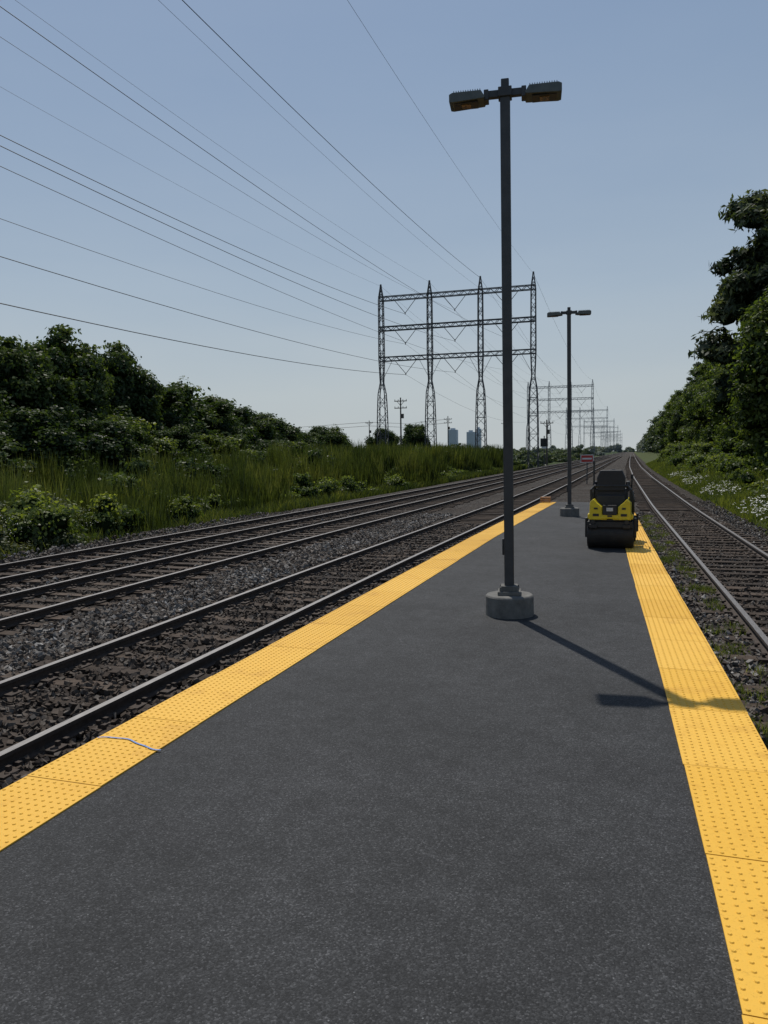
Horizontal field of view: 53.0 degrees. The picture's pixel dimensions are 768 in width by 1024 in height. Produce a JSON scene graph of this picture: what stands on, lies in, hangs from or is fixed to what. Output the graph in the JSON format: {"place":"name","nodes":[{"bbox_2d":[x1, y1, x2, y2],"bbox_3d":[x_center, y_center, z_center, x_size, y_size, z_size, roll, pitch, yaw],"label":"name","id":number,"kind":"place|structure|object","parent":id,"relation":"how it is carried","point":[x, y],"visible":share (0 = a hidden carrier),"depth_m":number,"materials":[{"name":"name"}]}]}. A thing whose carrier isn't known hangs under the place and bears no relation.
{"place":"outdoors","nodes":[
{"label":"outdoors","id":0,"kind":"place"},
{"bbox_2d":[0,438,514,538],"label":"tall grass","id":1,"kind":"structure","parent":0,"point":[266,483],"depth_m":45.08,"materials":[{"name":"green plant"}]},
{"bbox_2d":[302,419,446,430],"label":"utility wires","id":2,"kind":"object","parent":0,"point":[371,422],"visible":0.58,"depth_m":252.79,"materials":[{"name":"black metal"}]},
{"bbox_2d":[0,502,767,1023],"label":"platform","id":3,"kind":"structure","parent":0,"point":[428,792],"depth_m":4.45,"materials":[{"name":"asphalt"}]},
{"bbox_2d":[97,736,160,749],"bbox_3d":[-1.901,1.732,5.794,0.628,0.001,0.090,1,5,27],"label":"blue chalk line","id":4,"kind":"object","parent":3,"relation":"on","point":[133,741],"visible":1,"depth_m":5.80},
{"bbox_2d":[449,78,561,618],"bbox_3d":[1.605,-2.051,10.011,1.400,6.880,0.640,0,4,11],"label":"street lamp","id":5,"kind":"object","parent":3,"relation":"on","point":[509,599],"visible":1,"depth_m":9.92,"materials":[{"name":"metal"}]},
{"bbox_2d":[540,497,550,501],"bbox_3d":[6.830,-0.531,32.527,0.420,0.210,0.300,1,5,18],"label":"wooden crate","id":6,"kind":"object","parent":3,"relation":"on","point":[541,499],"visible":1,"depth_m":32.40,"materials":[{"name":"brown wood"}]},
{"bbox_2d":[547,307,590,516],"bbox_3d":[6.132,-3.279,25.470,1.400,6.880,0.640,0,4,11],"label":"street lamp","id":7,"kind":"object","parent":3,"relation":"on","point":[569,509],"visible":0.98,"depth_m":25.40,"materials":[{"name":"metal"}]},
{"bbox_2d":[585,461,638,547],"bbox_3d":[5.278,-0.222,17.747,1.088,1.928,2.250,1,5,20],"label":"road roller","id":8,"kind":"object","parent":3,"relation":"on","point":[612,522],"visible":1,"depth_m":16.92,"materials":[{"name":"metal"}]},
{"bbox_2d":[0,0,767,450],"label":"sky","id":9,"kind":"structure","parent":0,"point":[620,184],"materials":[{"name":"blue"}]},
{"bbox_2d":[448,428,457,445],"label":"high-rise building","id":10,"kind":"structure","parent":0,"point":[453,434],"depth_m":1821.05,"materials":[{"name":"blue glass"}]},
{"bbox_2d":[467,430,474,447],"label":"high-rise building","id":11,"kind":"structure","parent":0,"point":[471,436],"depth_m":1808.14,"materials":[{"name":"blue glass"}]},
{"bbox_2d":[476,427,481,448],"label":"high-rise building","id":12,"kind":"structure","parent":0,"point":[479,433],"depth_m":1833.36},
{"bbox_2d":[529,451,627,468],"bbox_3d":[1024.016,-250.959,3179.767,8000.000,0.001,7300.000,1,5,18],"label":"ground","id":13,"kind":"structure","parent":0,"point":[594,456],"depth_m":423.42,"materials":[{"name":"green plant"}]},
{"bbox_2d":[0,383,8,458],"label":"deciduous tree","id":14,"kind":"object","parent":13,"relation":"on","point":[1,407],"visible":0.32,"depth_m":48.62,"materials":[{"name":"green plant"}]},
{"bbox_2d":[0,363,31,420],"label":"deciduous tree","id":15,"kind":"object","parent":13,"relation":"on","point":[12,401],"visible":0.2,"depth_m":52.89,"materials":[{"name":"green plant"}]},
{"bbox_2d":[0,416,37,492],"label":"deciduous tree","id":16,"kind":"object","parent":13,"relation":"on","point":[7,446],"visible":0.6,"depth_m":43.15,"materials":[{"name":"green plant"}]},
{"bbox_2d":[0,335,82,457],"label":"deciduous tree","id":17,"kind":"object","parent":13,"relation":"on","point":[33,379],"visible":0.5,"depth_m":54.59,"materials":[{"name":"green plant"}]},
{"bbox_2d":[0,405,86,471],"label":"deciduous tree","id":18,"kind":"object","parent":13,"relation":"on","point":[21,425],"visible":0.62,"depth_m":48.07,"materials":[{"name":"green plant"}]},
{"bbox_2d":[0,488,92,557],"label":"flowering bushes","id":19,"kind":"object","parent":13,"relation":"on","point":[67,540],"visible":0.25,"depth_m":23.46,"materials":[{"name":"green plant"}]},
{"bbox_2d":[19,340,113,427],"bbox_3d":[-25.978,-7.214,60.009,10.221,12.152,10.494,-2,4,-12],"label":"deciduous tree","id":20,"kind":"object","parent":13,"relation":"on","point":[82,394],"visible":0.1,"depth_m":59.30,"materials":[{"name":"green plant"}]},
{"bbox_2d":[32,323,120,420],"bbox_3d":[-26.869,-8.400,64.026,10.526,13.950,11.497,-1,4,-8],"label":"deciduous tree","id":21,"kind":"object","parent":13,"relation":"on","point":[83,360],"visible":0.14,"depth_m":62.04,"materials":[{"name":"green plant"}]},
{"bbox_2d":[59,416,148,473],"bbox_3d":[-21.146,-3.895,55.394,8.271,6.100,10.018,-2,4,-16],"label":"deciduous tree","id":22,"kind":"object","parent":13,"relation":"on","point":[109,438],"visible":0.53,"depth_m":53.98,"materials":[{"name":"green plant"}]},
{"bbox_2d":[97,363,140,420],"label":"deciduous tree","id":23,"kind":"object","parent":13,"relation":"on","point":[120,404],"visible":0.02,"depth_m":67.58,"materials":[{"name":"green plant"}]},
{"bbox_2d":[97,340,169,435],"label":"deciduous tree","id":24,"kind":"object","parent":13,"relation":"on","point":[143,389],"visible":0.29,"depth_m":70.65,"materials":[{"name":"green plant"}]},
{"bbox_2d":[95,413,179,462],"bbox_3d":[-21.524,-4.646,61.799,9.566,6.621,9.203,0,4,5],"label":"deciduous tree","id":25,"kind":"object","parent":13,"relation":"on","point":[140,431],"visible":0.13,"depth_m":61.86,"materials":[{"name":"green plant"}]},
{"bbox_2d":[154,379,200,438],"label":"deciduous tree","id":26,"kind":"object","parent":13,"relation":"on","point":[169,397],"visible":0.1,"depth_m":76.32,"materials":[{"name":"green plant"}]},
{"bbox_2d":[22,443,340,479],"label":"shrub thicket","id":27,"kind":"object","parent":13,"relation":"on","point":[78,457],"visible":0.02,"depth_m":51.70,"materials":[{"name":"green plant"}]},
{"bbox_2d":[150,424,213,461],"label":"deciduous tree","id":28,"kind":"object","parent":13,"relation":"on","point":[181,434],"visible":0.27,"depth_m":67.95,"materials":[{"name":"green plant"}]},
{"bbox_2d":[160,376,234,442],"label":"deciduous tree","id":29,"kind":"object","parent":13,"relation":"on","point":[202,414],"visible":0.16,"depth_m":82.24,"materials":[{"name":"green plant"}]},
{"bbox_2d":[187,434,257,460],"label":"deciduous tree","id":30,"kind":"object","parent":13,"relation":"on","point":[216,442],"visible":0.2,"depth_m":75.66,"materials":[{"name":"green plant"}]},
{"bbox_2d":[192,394,255,447],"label":"deciduous tree","id":31,"kind":"object","parent":13,"relation":"on","point":[222,408],"visible":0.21,"depth_m":88.80,"materials":[{"name":"green plant"}]},
{"bbox_2d":[194,397,267,445],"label":"deciduous tree","id":32,"kind":"object","parent":13,"relation":"on","point":[250,423],"visible":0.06,"depth_m":97.28,"materials":[{"name":"green plant"}]},
{"bbox_2d":[227,433,262,451],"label":"deciduous tree","id":33,"kind":"object","parent":13,"relation":"on","point":[242,437],"visible":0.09,"depth_m":83.51,"materials":[{"name":"green plant"}]},
{"bbox_2d":[61,444,450,497],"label":"field shrubs","id":34,"kind":"object","parent":13,"relation":"on","point":[142,464],"visible":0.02,"depth_m":48.52,"materials":[{"name":"green plant"}]},
{"bbox_2d":[237,406,285,441],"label":"deciduous tree","id":35,"kind":"object","parent":13,"relation":"on","point":[268,432],"visible":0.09,"depth_m":101.98,"materials":[{"name":"green plant"}]},
{"bbox_2d":[0,461,526,547],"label":"roadside bushes","id":36,"kind":"object","parent":13,"relation":"on","point":[45,518],"visible":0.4,"depth_m":27.37,"materials":[{"name":"green plant"}]},
{"bbox_2d":[0,464,527,559],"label":"short grass","id":37,"kind":"structure","parent":13,"relation":"on","point":[301,503],"depth_m":40.92,"materials":[{"name":"green plant"}]},
{"bbox_2d":[252,437,297,453],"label":"deciduous tree","id":38,"kind":"object","parent":13,"relation":"on","point":[265,443],"visible":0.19,"depth_m":95.96,"materials":[{"name":"green plant"}]},
{"bbox_2d":[256,412,306,443],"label":"deciduous tree","id":39,"kind":"object","parent":13,"relation":"on","point":[291,431],"visible":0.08,"depth_m":110.02,"materials":[{"name":"green plant"}]},
{"bbox_2d":[291,441,307,453],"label":"deciduous tree","id":40,"kind":"object","parent":13,"relation":"on","point":[301,443],"visible":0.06,"depth_m":107.27,"materials":[{"name":"green plant"}]},
{"bbox_2d":[298,431,322,448],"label":"deciduous tree","id":41,"kind":"object","parent":13,"relation":"on","point":[306,436],"visible":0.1,"depth_m":133.65,"materials":[{"name":"green plant"}]},
{"bbox_2d":[308,432,326,448],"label":"deciduous tree","id":42,"kind":"object","parent":13,"relation":"on","point":[318,437],"visible":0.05,"depth_m":146.93,"materials":[{"name":"green plant"}]},
{"bbox_2d":[309,424,352,450],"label":"deciduous tree","id":43,"kind":"object","parent":13,"relation":"on","point":[335,435],"visible":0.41,"depth_m":159.27,"materials":[{"name":"green plant"}]},
{"bbox_2d":[364,427,399,446],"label":"deciduous tree","id":44,"kind":"object","parent":13,"relation":"on","point":[392,435],"visible":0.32,"depth_m":178.12,"materials":[{"name":"green plant"}]},
{"bbox_2d":[0,452,767,789],"bbox_3d":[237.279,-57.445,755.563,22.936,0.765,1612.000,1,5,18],"label":"gravel ballast","id":45,"kind":"structure","parent":13,"relation":"on","point":[580,492],"depth_m":35.36,"materials":[{"name":"grey gravel"}]},
{"bbox_2d":[0,453,621,636],"bbox_3d":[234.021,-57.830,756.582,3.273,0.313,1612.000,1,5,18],"label":"railway track","id":46,"kind":"structure","parent":45,"relation":"on","point":[52,612],"depth_m":17.40,"materials":[{"name":"metal"}]},
{"bbox_2d":[0,452,622,592],"bbox_3d":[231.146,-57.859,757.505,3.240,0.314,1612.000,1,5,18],"label":"railway track","id":47,"kind":"structure","parent":45,"relation":"on","point":[95,563],"depth_m":22.50,"materials":[{"name":"metal"}]},
{"bbox_2d":[0,453,626,782],"bbox_3d":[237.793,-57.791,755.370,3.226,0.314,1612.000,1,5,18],"label":"railway track","id":48,"kind":"structure","parent":45,"relation":"on","point":[61,735],"depth_m":10.10,"materials":[{"name":"metal"}]},
{"bbox_2d":[0,500,767,788],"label":"gravel stones","id":49,"kind":"object","parent":45,"relation":"on","point":[101,624],"visible":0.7,"depth_m":12.17,"materials":[{"name":"grey gravel"}]},
{"bbox_2d":[540,436,547,465],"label":"railway signal","id":50,"kind":"object","parent":45,"relation":"on","point":[544,443],"visible":0.94,"depth_m":138.11,"materials":[{"name":"metal"}]},
{"bbox_2d":[581,454,593,483],"bbox_3d":[15.307,-3.222,58.012,0.950,2.300,0.113,1,5,18],"label":"railway warning sign","id":51,"kind":"object","parent":45,"relation":"on","point":[587,458],"visible":0.87,"depth_m":57.95,"materials":[{"name":"metal"}]},
{"bbox_2d":[625,454,767,731],"bbox_3d":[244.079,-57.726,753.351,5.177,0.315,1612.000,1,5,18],"label":"railway track","id":52,"kind":"structure","parent":45,"relation":"on","point":[655,495],"depth_m":18.11,"materials":[{"name":"metal"}]},
{"bbox_2d":[639,514,767,746],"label":"ballast weeds","id":53,"kind":"object","parent":45,"relation":"on","point":[706,589],"visible":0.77,"depth_m":11.82,"materials":[{"name":"green plant"}]},
{"bbox_2d":[394,398,406,446],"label":"utility pole","id":54,"kind":"object","parent":13,"relation":"on","point":[401,415],"visible":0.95,"depth_m":155.39,"materials":[{"name":"brown wood"}]},
{"bbox_2d":[402,422,430,449],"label":"deciduous tree","id":55,"kind":"object","parent":13,"relation":"on","point":[415,433],"visible":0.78,"depth_m":163.36,"materials":[{"name":"green plant"}]},
{"bbox_2d":[377,271,538,468],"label":"transmission tower","id":56,"kind":"structure","parent":13,"relation":"on","point":[533,319],"depth_m":134.81,"materials":[{"name":"metal"}]},
{"bbox_2d":[0,0,602,441],"bbox_3d":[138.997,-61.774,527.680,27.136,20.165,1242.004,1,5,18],"label":"power lines","id":57,"kind":"object","parent":56,"relation":"hanging from","point":[222,240],"visible":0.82,"depth_m":57.90,"materials":[{"name":"metal"}]},
{"bbox_2d":[432,443,590,467],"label":"distant tree row","id":58,"kind":"object","parent":13,"relation":"on","point":[554,456],"visible":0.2,"depth_m":212.81,"materials":[{"name":"green plant"}]},
{"bbox_2d":[482,444,606,455],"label":"distant tree row","id":59,"kind":"object","parent":13,"relation":"on","point":[600,451],"visible":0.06,"depth_m":568.73,"materials":[{"name":"green plant"}]},
{"bbox_2d":[540,420,550,465],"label":"utility pole","id":60,"kind":"object","parent":13,"relation":"on","point":[547,430],"visible":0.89,"depth_m":156.56,"materials":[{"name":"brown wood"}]},
{"bbox_2d":[526,379,593,454],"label":"transmission tower","id":61,"kind":"structure","parent":13,"relation":"on","point":[592,393],"depth_m":330.73,"materials":[{"name":"metal"}]},
{"bbox_2d":[513,443,635,452],"bbox_3d":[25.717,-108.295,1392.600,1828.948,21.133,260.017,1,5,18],"label":"distant tree row","id":62,"kind":"object","parent":13,"relation":"on","point":[617,446],"visible":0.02,"depth_m":1323.17,"materials":[{"name":"green plant"}]},
{"bbox_2d":[565,406,607,454],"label":"transmission tower","id":63,"kind":"structure","parent":13,"relation":"on","point":[602,418],"depth_m":526.45,"materials":[{"name":"grey metal"}]},
{"bbox_2d":[583,421,614,447],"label":"transmission tower","id":64,"kind":"structure","parent":13,"relation":"on","point":[584,433],"depth_m":723.05,"materials":[{"name":"grey metal"}]},
{"bbox_2d":[593,427,617,452],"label":"transmission tower","id":65,"kind":"structure","parent":13,"relation":"on","point":[605,438],"depth_m":921.02,"materials":[{"name":"grey metal"}]},
{"bbox_2d":[600,431,620,452],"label":"transmission tower","id":66,"kind":"structure","parent":13,"relation":"on","point":[607,439],"depth_m":1117.73,"materials":[{"name":"grey metal"}]},
{"bbox_2d":[636,433,648,452],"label":"distant tree row","id":67,"kind":"object","parent":13,"relation":"on","point":[640,448],"visible":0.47,"depth_m":596.55,"materials":[{"name":"green plant"}]},
{"bbox_2d":[634,451,767,527],"bbox_3d":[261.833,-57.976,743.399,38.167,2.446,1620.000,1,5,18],"label":"grass bank","id":68,"kind":"structure","parent":0,"point":[646,457],"depth_m":251.29,"materials":[{"name":"green plant"}]},
{"bbox_2d":[641,415,666,453],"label":"distant tree row","id":69,"kind":"object","parent":68,"relation":"on","point":[651,443],"visible":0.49,"depth_m":303.77,"materials":[{"name":"green plant"}]},
{"bbox_2d":[654,394,680,445],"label":"deciduous tree","id":70,"kind":"object","parent":68,"relation":"on","point":[660,431],"visible":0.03,"depth_m":234.31,"materials":[{"name":"green plant"}]},
{"bbox_2d":[658,389,684,435],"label":"deciduous tree","id":71,"kind":"object","parent":68,"relation":"on","point":[665,419],"visible":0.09,"depth_m":205.56,"materials":[{"name":"green plant"}]},
{"bbox_2d":[661,384,687,445],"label":"deciduous tree","id":72,"kind":"object","parent":68,"relation":"on","point":[675,425],"visible":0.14,"depth_m":179.98,"materials":[{"name":"green plant"}]},
{"bbox_2d":[670,361,701,433],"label":"willow tree","id":73,"kind":"object","parent":68,"relation":"on","point":[676,414],"visible":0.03,"depth_m":155.98,"materials":[{"name":"green plant"}]},
{"bbox_2d":[671,359,711,444],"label":"deciduous tree","id":74,"kind":"object","parent":68,"relation":"on","point":[697,374],"visible":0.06,"depth_m":135.25,"materials":[{"name":"green plant"}]},
{"bbox_2d":[680,361,712,444],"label":"deciduous tree","id":75,"kind":"object","parent":68,"relation":"on","point":[692,434],"visible":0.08,"depth_m":118.00,"materials":[{"name":"green plant"}]},
{"bbox_2d":[685,340,721,444],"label":"deciduous tree","id":76,"kind":"object","parent":68,"relation":"on","point":[705,436],"visible":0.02,"depth_m":103.03,"materials":[{"name":"green plant"}]},
{"bbox_2d":[645,458,767,534],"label":"verge grass","id":77,"kind":"structure","parent":68,"relation":"on","point":[726,499],"depth_m":41.68,"materials":[{"name":"green plant"}]},
{"bbox_2d":[656,458,766,498],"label":"bank shrubs","id":78,"kind":"object","parent":68,"relation":"on","point":[744,477],"visible":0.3,"depth_m":39.02,"materials":[{"name":"green plant"}]},
{"bbox_2d":[657,437,767,493],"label":"bank shrubs","id":79,"kind":"object","parent":68,"relation":"on","point":[729,454],"visible":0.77,"depth_m":56.98,"materials":[{"name":"green plant"}]},
{"bbox_2d":[698,363,728,441],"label":"deciduous tree","id":80,"kind":"object","parent":68,"relation":"on","point":[717,417],"depth_m":88.09,"materials":[{"name":"green plant"}]},
{"bbox_2d":[670,471,767,519],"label":"wildflowers","id":81,"kind":"object","parent":68,"relation":"on","point":[724,490],"visible":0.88,"depth_m":39.42,"materials":[{"name":"white plant"}]},
{"bbox_2d":[700,321,749,447],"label":"deciduous tree","id":82,"kind":"object","parent":68,"relation":"on","point":[715,406],"visible":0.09,"depth_m":74.85,"materials":[{"name":"green plant"}]},
{"bbox_2d":[688,189,767,401],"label":"deciduous tree","id":83,"kind":"object","parent":68,"relation":"on","point":[743,286],"visible":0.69,"depth_m":52.90,"materials":[{"name":"green plant"}]},
{"bbox_2d":[718,288,767,464],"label":"deciduous tree","id":84,"kind":"object","parent":68,"relation":"on","point":[751,375],"visible":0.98,"depth_m":40.83,"materials":[{"name":"green plant"}]}
]}

